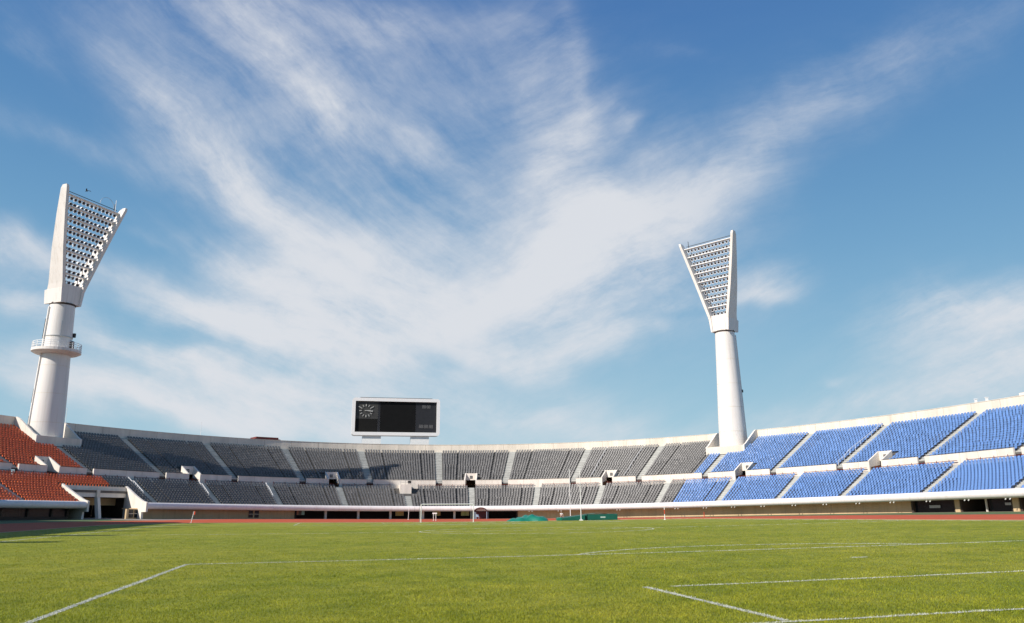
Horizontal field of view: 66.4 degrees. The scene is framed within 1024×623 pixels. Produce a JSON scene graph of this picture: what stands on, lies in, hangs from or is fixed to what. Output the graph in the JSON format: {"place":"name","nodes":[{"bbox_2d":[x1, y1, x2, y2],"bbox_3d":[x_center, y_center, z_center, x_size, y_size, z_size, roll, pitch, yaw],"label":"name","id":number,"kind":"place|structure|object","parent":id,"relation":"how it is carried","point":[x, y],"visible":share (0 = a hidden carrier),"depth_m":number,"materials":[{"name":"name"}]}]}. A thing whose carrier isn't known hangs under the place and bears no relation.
{"place":"outdoors","nodes":[
{"label":"outdoors","id":0,"kind":"place"},
{"bbox_2d":[0,519,145,523],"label":"turf strip","id":1,"kind":"object","parent":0,"point":[28,521],"visible":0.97,"depth_m":105.66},
{"bbox_2d":[0,514,1023,531],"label":"running track","id":2,"kind":"structure","parent":0,"point":[11,527],"depth_m":100.63,"materials":[{"name":"red rubber"}]},
{"bbox_2d":[0,518,944,532],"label":"track kerb","id":3,"kind":"structure","parent":2,"relation":"on","point":[472,521],"depth_m":107.04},
{"bbox_2d":[507,514,547,520],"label":"tarpaulin","id":4,"kind":"object","parent":2,"relation":"on","point":[531,517],"visible":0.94,"depth_m":116.32,"materials":[{"name":"green plastic"}]},
{"bbox_2d":[569,469,570,515],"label":"jump upright","id":5,"kind":"object","parent":2,"relation":"on","point":[569,490],"visible":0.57,"depth_m":125.14,"materials":[{"name":"white metal"}]},
{"bbox_2d":[556,513,617,520],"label":"landing mat","id":6,"kind":"object","parent":2,"relation":"on","point":[593,516],"visible":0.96,"depth_m":117.47,"materials":[{"name":"green plastic"}]},
{"bbox_2d":[0,518,1023,622],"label":"pitch markings","id":7,"kind":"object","parent":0,"point":[178,567],"depth_m":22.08,"materials":[{"name":"white paint"}]},
{"bbox_2d":[0,511,1023,523],"bbox_3d":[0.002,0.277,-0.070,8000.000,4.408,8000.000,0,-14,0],"label":"ground","id":8,"kind":"structure","parent":0,"point":[103,518],"depth_m":126.30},
{"bbox_2d":[27,183,126,437],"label":"floodlight tower","id":9,"kind":"structure","parent":8,"relation":"on","point":[56,351],"depth_m":146.77,"materials":[{"name":"white paint"}]},
{"bbox_2d":[250,437,278,439],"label":"cabin","id":10,"kind":"object","parent":8,"relation":"on","point":[269,438],"visible":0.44,"depth_m":184.80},
{"bbox_2d":[351,397,439,444],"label":"scoreboard","id":11,"kind":"object","parent":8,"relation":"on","point":[415,420],"visible":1,"depth_m":202.66,"materials":[{"name":"black plastic"}]},
{"bbox_2d":[474,507,487,518],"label":"team shelter","id":12,"kind":"object","parent":8,"relation":"on","point":[483,514],"visible":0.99,"depth_m":166.56,"materials":[{"name":"plastic"}]},
{"bbox_2d":[0,519,1023,622],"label":"pitch","id":13,"kind":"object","parent":8,"relation":"on","point":[413,525],"visible":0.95,"depth_m":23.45,"materials":[{"name":"green plant"}]},
{"bbox_2d":[419,504,473,522],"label":"football goal","id":14,"kind":"object","parent":13,"relation":"on","point":[444,504],"visible":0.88,"depth_m":111.12,"materials":[{"name":"white metal"}]},
{"bbox_2d":[579,471,581,519],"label":"jump upright","id":15,"kind":"object","parent":13,"relation":"on","point":[580,496],"visible":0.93,"depth_m":117.38,"materials":[{"name":"white metal"}]},
{"bbox_2d":[0,395,1023,519],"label":"grandstand","id":16,"kind":"object","parent":8,"relation":"on","point":[108,501],"visible":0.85,"depth_m":152.63,"materials":[{"name":"concrete"}]},
{"bbox_2d":[1,508,65,516],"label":"window","id":17,"kind":"structure","parent":16,"relation":"in","point":[6,512],"depth_m":111.61,"materials":[{"name":"black glass"}]},
{"bbox_2d":[0,423,109,500],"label":"red seats","id":18,"kind":"object","parent":16,"relation":"on","point":[38,477],"visible":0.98,"depth_m":126.71,"materials":[{"name":"plastic"}]},
{"bbox_2d":[128,509,133,517],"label":"window","id":19,"kind":"structure","parent":16,"relation":"in","point":[131,513],"depth_m":129.82,"materials":[{"name":"black glass"}]},
{"bbox_2d":[248,511,252,517],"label":"window","id":20,"kind":"structure","parent":16,"relation":"in","point":[250,512],"depth_m":150.67,"materials":[{"name":"black glass"}]},
{"bbox_2d":[254,511,258,517],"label":"window","id":21,"kind":"structure","parent":16,"relation":"in","point":[256,515],"depth_m":151.56,"materials":[{"name":"black glass"}]},
{"bbox_2d":[297,511,304,514],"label":"poster","id":22,"kind":"object","parent":16,"relation":"attached to","point":[300,512],"visible":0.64,"depth_m":158.13,"materials":[{"name":"grey paper"}]},
{"bbox_2d":[63,431,709,505],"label":"grey seats","id":23,"kind":"object","parent":16,"relation":"on","point":[178,496],"visible":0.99,"depth_m":169.87,"materials":[{"name":"plastic"}]},
{"bbox_2d":[395,511,403,515],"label":"poster","id":24,"kind":"object","parent":16,"relation":"attached to","point":[399,513],"visible":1,"depth_m":167.09,"materials":[{"name":"paper"}]},
{"bbox_2d":[399,480,411,493],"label":"camera platform","id":25,"kind":"structure","parent":16,"relation":"on","point":[404,488],"depth_m":174.17,"materials":[{"name":"concrete"}]},
{"bbox_2d":[461,511,468,515],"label":"poster","id":26,"kind":"object","parent":16,"relation":"attached to","point":[464,513],"visible":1,"depth_m":168.67,"materials":[{"name":"paper"}]},
{"bbox_2d":[673,404,1023,501],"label":"blue seats","id":27,"kind":"object","parent":16,"relation":"on","point":[825,478],"visible":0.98,"depth_m":135.20,"materials":[{"name":"plastic"}]},
{"bbox_2d":[915,500,954,512],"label":"window","id":28,"kind":"structure","parent":16,"relation":"in","point":[946,505],"depth_m":106.69,"materials":[{"name":"black glass"}]},
{"bbox_2d":[989,498,1011,511],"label":"window","id":29,"kind":"structure","parent":16,"relation":"in","point":[996,504],"depth_m":96.45,"materials":[{"name":"black glass"}]},
{"bbox_2d":[679,230,746,473],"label":"floodlight tower","id":30,"kind":"structure","parent":8,"relation":"on","point":[731,412],"depth_m":174.41,"materials":[{"name":"white paint"}]},
{"bbox_2d":[0,0,1023,471],"label":"sky","id":31,"kind":"structure","parent":0,"point":[484,209],"materials":[{"name":"blue"}]},
{"bbox_2d":[700,512,1023,516],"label":"turf strip","id":32,"kind":"object","parent":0,"point":[946,513],"visible":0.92,"depth_m":102.01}
]}

